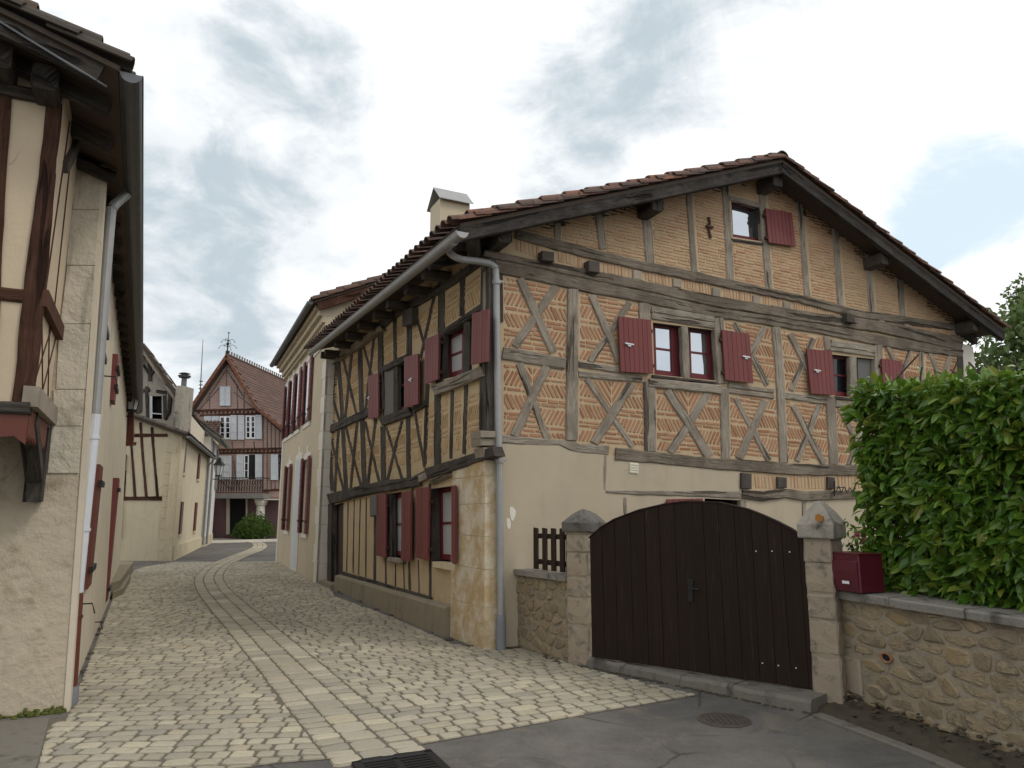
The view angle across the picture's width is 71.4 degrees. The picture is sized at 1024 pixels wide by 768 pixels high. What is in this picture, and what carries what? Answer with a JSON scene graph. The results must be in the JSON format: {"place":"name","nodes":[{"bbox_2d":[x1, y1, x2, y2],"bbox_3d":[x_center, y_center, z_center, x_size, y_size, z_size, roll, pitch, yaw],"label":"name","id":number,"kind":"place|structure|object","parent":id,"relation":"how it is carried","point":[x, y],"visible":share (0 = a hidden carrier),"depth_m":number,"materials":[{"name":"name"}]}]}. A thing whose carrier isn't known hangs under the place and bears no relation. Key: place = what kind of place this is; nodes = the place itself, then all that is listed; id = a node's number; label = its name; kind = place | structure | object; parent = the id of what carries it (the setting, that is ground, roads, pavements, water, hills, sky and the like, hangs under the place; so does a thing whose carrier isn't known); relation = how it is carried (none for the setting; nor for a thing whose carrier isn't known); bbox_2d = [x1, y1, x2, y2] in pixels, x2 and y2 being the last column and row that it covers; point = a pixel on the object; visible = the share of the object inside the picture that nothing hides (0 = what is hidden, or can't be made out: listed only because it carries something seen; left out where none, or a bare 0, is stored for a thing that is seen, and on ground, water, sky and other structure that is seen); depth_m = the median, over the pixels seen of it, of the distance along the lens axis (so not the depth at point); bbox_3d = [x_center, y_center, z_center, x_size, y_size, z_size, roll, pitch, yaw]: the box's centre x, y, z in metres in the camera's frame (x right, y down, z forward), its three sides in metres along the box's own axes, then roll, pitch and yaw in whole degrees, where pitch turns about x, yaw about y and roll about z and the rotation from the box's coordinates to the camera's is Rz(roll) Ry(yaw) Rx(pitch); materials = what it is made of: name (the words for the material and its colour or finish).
{"place":"outdoors","nodes":[
{"label":"outdoors","id":0,"kind":"place"},
{"bbox_2d":[0,717,49,767],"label":"pavement","id":1,"kind":"structure","parent":0,"point":[21,742],"depth_m":5.18,"materials":[{"name":"grey concrete"}]},
{"bbox_2d":[36,542,694,767],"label":"sett paving","id":2,"kind":"structure","parent":0,"point":[154,583],"depth_m":6.97,"materials":[{"name":"stone"}]},
{"bbox_2d":[215,542,267,561],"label":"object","id":3,"kind":"object","parent":2,"relation":"attached to","point":[247,549],"visible":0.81,"depth_m":30.85,"materials":[{"name":"grey stone"}]},
{"bbox_2d":[0,542,964,767],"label":"ground","id":4,"kind":"structure","parent":0,"point":[674,733],"depth_m":5.20,"materials":[{"name":"grey asphalt"}]},
{"bbox_2d":[0,706,70,719],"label":"green moss","id":5,"kind":"object","parent":4,"relation":"on","point":[49,711],"visible":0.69,"depth_m":5.85,"materials":[{"name":"green plant"}]},
{"bbox_2d":[0,0,143,716],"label":"jettied house","id":6,"kind":"structure","parent":4,"relation":"on","point":[71,214],"depth_m":6.03,"materials":[{"name":"paint"}]},
{"bbox_2d":[126,412,136,445],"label":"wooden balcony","id":7,"kind":"structure","parent":6,"relation":"attached to","point":[130,433],"depth_m":18.69,"materials":[{"name":"red paint"}]},
{"bbox_2d":[126,391,143,416],"bbox_3d":[-9.719,0.425,17.941,1.023,1.113,0.497,-6,-12,31],"label":"street lantern","id":8,"kind":"object","parent":6,"relation":"attached to","point":[132,406],"visible":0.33,"depth_m":17.69,"materials":[{"name":"clear glass"}]},
{"bbox_2d":[110,560,133,599],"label":"steps","id":9,"kind":"structure","parent":4,"relation":"on","point":[121,579],"depth_m":15.38,"materials":[{"name":"beige stone"}]},
{"bbox_2d":[120,372,215,560],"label":"corner house","id":10,"kind":"structure","parent":4,"relation":"on","point":[166,466],"depth_m":25.04,"materials":[{"name":"paint"}]},
{"bbox_2d":[136,343,204,444],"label":"old gabled house","id":11,"kind":"structure","parent":4,"relation":"on","point":[159,388],"depth_m":28.70,"materials":[{"name":"beige paint"}]},
{"bbox_2d":[149,396,152,418],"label":"window","id":12,"kind":"structure","parent":11,"relation":"in","point":[151,397],"depth_m":28.65,"materials":[{"name":"white paint"}]},
{"bbox_2d":[198,418,229,546],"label":"white street house","id":13,"kind":"structure","parent":4,"relation":"on","point":[210,444],"depth_m":35.47,"materials":[{"name":"paint"}]},
{"bbox_2d":[213,457,224,479],"bbox_3d":[-15.346,4.512,36.941,1.096,1.372,0.538,-8,-13,38],"label":"street lantern","id":14,"kind":"object","parent":13,"relation":"attached to","point":[219,464],"visible":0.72,"depth_m":36.69,"materials":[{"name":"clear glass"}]},
{"bbox_2d":[192,332,285,537],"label":"pink timbered house","id":15,"kind":"structure","parent":4,"relation":"on","point":[237,403],"depth_m":43.66,"materials":[{"name":"brick"}]},
{"bbox_2d":[198,344,202,392],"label":"antenna mast","id":16,"kind":"object","parent":15,"relation":"attached to","point":[200,384],"visible":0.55,"depth_m":47.87,"materials":[{"name":"metal"}]},
{"bbox_2d":[220,416,224,438],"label":"window","id":17,"kind":"structure","parent":15,"relation":"in","point":[222,427],"depth_m":43.78,"materials":[{"name":"white paint"}]},
{"bbox_2d":[225,416,230,438],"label":"window","id":18,"kind":"structure","parent":15,"relation":"in","point":[227,418],"depth_m":43.78,"materials":[{"name":"white paint"}]},
{"bbox_2d":[230,499,245,533],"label":"door","id":19,"kind":"structure","parent":15,"relation":"in","point":[237,507],"depth_m":42.86,"materials":[{"name":"black wood"}]},
{"bbox_2d":[244,455,248,478],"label":"window","id":20,"kind":"structure","parent":15,"relation":"in","point":[244,455],"depth_m":43.35,"materials":[{"name":"white paint"}]},
{"bbox_2d":[246,416,249,438],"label":"window","id":21,"kind":"structure","parent":15,"relation":"in","point":[247,417],"depth_m":43.78,"materials":[{"name":"white paint"}]},
{"bbox_2d":[250,416,255,438],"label":"window","id":22,"kind":"structure","parent":15,"relation":"in","point":[252,418],"depth_m":43.78,"materials":[{"name":"white paint"}]},
{"bbox_2d":[212,539,276,542],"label":"kerb","id":23,"kind":"structure","parent":4,"relation":"on","point":[235,541],"depth_m":39.40,"materials":[{"name":"white stone"}]},
{"bbox_2d":[213,537,276,539],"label":"terrace","id":24,"kind":"structure","parent":4,"relation":"on","point":[226,538],"depth_m":41.63,"materials":[{"name":"beige stone"}]},
{"bbox_2d":[231,511,276,538],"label":"round bush","id":25,"kind":"object","parent":4,"relation":"on","point":[251,526],"visible":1,"depth_m":40.91,"materials":[{"name":"green plant"}]},
{"bbox_2d":[270,272,386,582],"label":"cream house","id":26,"kind":"structure","parent":4,"relation":"on","point":[304,489],"depth_m":19.21,"materials":[{"name":"paint"}]},
{"bbox_2d":[283,386,287,438],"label":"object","id":27,"kind":"structure","parent":26,"relation":"in","point":[284,437],"depth_m":24.40,"materials":[{"name":"red wood"}]},
{"bbox_2d":[283,467,288,529],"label":"window","id":28,"kind":"structure","parent":26,"relation":"in","point":[287,476],"depth_m":22.61,"materials":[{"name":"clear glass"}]},
{"bbox_2d":[288,380,292,435],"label":"window","id":29,"kind":"structure","parent":26,"relation":"in","point":[291,390],"depth_m":23.31,"materials":[{"name":"clear glass"}]},
{"bbox_2d":[290,458,300,569],"bbox_3d":[-6.221,3.732,20.522,0.030,3.115,0.950,5,-11,-24],"label":"door","id":30,"kind":"structure","parent":26,"relation":"in","point":[298,462],"depth_m":20.50,"materials":[{"name":"grey paint"}]},
{"bbox_2d":[294,373,298,430],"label":"window","id":31,"kind":"structure","parent":26,"relation":"in","point":[297,381],"depth_m":22.09,"materials":[{"name":"clear glass"}]},
{"bbox_2d":[300,459,306,532],"bbox_3d":[-5.584,3.024,19.230,0.030,1.978,0.900,5,-11,-24],"label":"window","id":32,"kind":"structure","parent":26,"relation":"in","point":[305,461],"depth_m":19.35,"materials":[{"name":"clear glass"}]},
{"bbox_2d":[303,362,309,424],"bbox_3d":[-5.785,0.212,20.184,0.030,1.804,0.900,5,-11,-24],"label":"window","id":33,"kind":"structure","parent":26,"relation":"in","point":[307,367],"depth_m":20.30,"materials":[{"name":"clear glass"}]},
{"bbox_2d":[352,749,449,767],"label":"drain grate","id":34,"kind":"object","parent":4,"relation":"on","point":[427,758],"visible":1,"depth_m":4.73,"materials":[{"name":"metal"}]},
{"bbox_2d":[514,568,567,662],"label":"garden wall","id":35,"kind":"structure","parent":4,"relation":"on","point":[542,613],"depth_m":8.39,"materials":[{"name":"stone"}]},
{"bbox_2d":[533,528,566,572],"bbox_3d":[0.502,1.974,8.506,0.055,0.504,0.857,6,-12,-30],"label":"picket fence","id":36,"kind":"object","parent":35,"relation":"on","point":[553,536],"visible":0.77,"depth_m":8.54,"materials":[{"name":"brown wood"}]},
{"bbox_2d":[71,589,1023,766],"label":"moss","id":37,"kind":"object","parent":4,"relation":"on","point":[941,737],"visible":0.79,"depth_m":5.83,"materials":[{"name":"plant"}]},
{"bbox_2d":[562,509,605,665],"bbox_3d":[0.821,2.264,8.037,0.353,1.681,0.407,-8,-13,38],"label":"gate post","id":38,"kind":"object","parent":4,"relation":"on","point":[580,527],"visible":0.74,"depth_m":7.90,"materials":[{"name":"stone"}]},
{"bbox_2d":[304,150,1011,650],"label":"half timbered house","id":39,"kind":"structure","parent":4,"relation":"on","point":[508,378],"depth_m":10.88,"materials":[{"name":"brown wood"}]},
{"bbox_2d":[337,503,343,574],"bbox_3d":[-4.031,3.687,16.459,0.040,1.861,1.532,5,-11,-26],"label":"door","id":40,"kind":"structure","parent":39,"relation":"in","point":[340,508],"depth_m":16.19,"materials":[{"name":"brown wood"}]},
{"bbox_2d":[396,494,401,555],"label":"window","id":41,"kind":"structure","parent":39,"relation":"in","point":[398,497],"depth_m":12.45,"materials":[{"name":"glass"}]},
{"bbox_2d":[401,365,404,409],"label":"window","id":42,"kind":"structure","parent":39,"relation":"in","point":[402,367],"depth_m":12.82,"materials":[{"name":"paint"}]},
{"bbox_2d":[439,487,450,559],"bbox_3d":[-0.933,2.046,10.457,0.050,1.054,0.696,5,-11,-26],"label":"window","id":43,"kind":"structure","parent":39,"relation":"in","point":[444,494],"depth_m":10.55,"materials":[{"name":"paint"}]},
{"bbox_2d":[449,328,463,377],"bbox_3d":[-0.815,-0.442,10.615,0.050,0.694,0.603,5,-11,-26],"label":"window","id":44,"kind":"structure","parent":39,"relation":"in","point":[456,339],"depth_m":10.64,"materials":[{"name":"glass"}]},
{"bbox_2d":[653,325,680,376],"bbox_3d":[2.322,-0.507,10.764,0.519,0.802,0.050,5,-11,-26],"label":"window","id":45,"kind":"structure","parent":39,"relation":"in","point":[665,339],"depth_m":10.76,"materials":[{"name":"glass"}]},
{"bbox_2d":[688,329,712,379],"bbox_3d":[2.946,-0.464,11.068,0.525,0.809,0.050,5,-11,-26],"label":"window","id":46,"kind":"structure","parent":39,"relation":"in","point":[700,358],"depth_m":11.05,"materials":[{"name":"glass"}]},
{"bbox_2d":[731,205,757,240],"bbox_3d":[3.911,-2.696,11.940,0.674,0.646,0.050,5,-11,-26],"label":"window","id":47,"kind":"structure","parent":39,"relation":"in","point":[743,220],"depth_m":11.92,"materials":[{"name":"glass"}]},
{"bbox_2d":[832,356,846,396],"bbox_3d":[5.694,-0.135,12.370,0.483,0.728,0.050,5,-11,-26],"label":"window","id":48,"kind":"structure","parent":39,"relation":"in","point":[839,363],"depth_m":12.37,"materials":[{"name":"paint"}]},
{"bbox_2d":[586,656,826,712],"bbox_3d":[1.756,2.872,6.980,0.432,0.118,2.574,9,-14,-42],"label":"gate threshold","id":49,"kind":"object","parent":4,"relation":"on","point":[797,699],"visible":0.85,"depth_m":6.54,"materials":[{"name":"grey stone"}]},
{"bbox_2d":[697,712,750,727],"bbox_3d":[1.705,2.698,5.729,0.420,0.015,0.418,0,-10,0],"label":"manhole cover","id":50,"kind":"object","parent":4,"relation":"on","point":[724,719],"visible":1,"depth_m":5.69,"materials":[{"name":"metal"}]},
{"bbox_2d":[797,501,847,703],"bbox_3d":[2.826,1.934,6.395,0.319,1.751,0.441,-8,-13,38],"label":"gate post","id":51,"kind":"object","parent":4,"relation":"on","point":[821,529],"visible":0.84,"depth_m":6.26,"materials":[{"name":"stone"}]},
{"bbox_2d":[588,500,812,688],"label":"garden gate","id":52,"kind":"structure","parent":51,"relation":"attached to","point":[714,588],"depth_m":6.97,"materials":[{"name":"brown wood"}]},
{"bbox_2d":[841,516,886,566],"bbox_3d":[3.174,1.990,6.340,0.412,1.627,0.559,0,-10,0],"label":"rose bush","id":53,"kind":"object","parent":4,"relation":"on","point":[856,535],"visible":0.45,"depth_m":6.44,"materials":[{"name":"green plant"}]},
{"bbox_2d":[813,713,963,767],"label":"kerb","id":54,"kind":"structure","parent":4,"relation":"on","point":[933,759],"depth_m":5.11,"materials":[{"name":"grey stone"}]},
{"bbox_2d":[817,697,1023,767],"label":"soil","id":55,"kind":"structure","parent":4,"relation":"on","point":[955,750],"depth_m":5.17,"materials":[{"name":"brown soil"}]},
{"bbox_2d":[838,590,1023,751],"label":"garden wall","id":56,"kind":"structure","parent":4,"relation":"on","point":[944,664],"depth_m":5.32,"materials":[{"name":"stone"}]},
{"bbox_2d":[832,551,884,592],"bbox_3d":[2.967,1.622,6.168,0.285,0.319,0.371,3,-11,-17],"label":"mailbox","id":57,"kind":"object","parent":56,"relation":"on","point":[858,572],"visible":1,"depth_m":6.03,"materials":[{"name":"red metal"}]},
{"bbox_2d":[832,559,858,588],"bbox_3d":[2.850,1.631,6.130,0.028,0.229,0.327,3,-11,-17],"label":"mailbox door","id":58,"kind":"structure","parent":57,"relation":"in","point":[845,570],"depth_m":6.09,"materials":[{"name":"red metal"}]},
{"bbox_2d":[839,354,1023,611],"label":"laurel hedge","id":59,"kind":"object","parent":4,"relation":"on","point":[942,485],"visible":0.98,"depth_m":5.57,"materials":[{"name":"green plant"}]},
{"bbox_2d":[964,291,1023,376],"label":"broadleaf tree","id":60,"kind":"object","parent":4,"relation":"on","point":[1014,316],"visible":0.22,"depth_m":24.27,"materials":[{"name":"green plant"}]},
{"bbox_2d":[999,273,1023,310],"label":"tall tree","id":61,"kind":"object","parent":4,"relation":"on","point":[1017,291],"visible":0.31,"depth_m":26.35,"materials":[{"name":"green plant"}]},
{"bbox_2d":[32,0,1023,400],"label":"sky","id":62,"kind":"structure","parent":0,"point":[295,151],"materials":[{"name":"white"}]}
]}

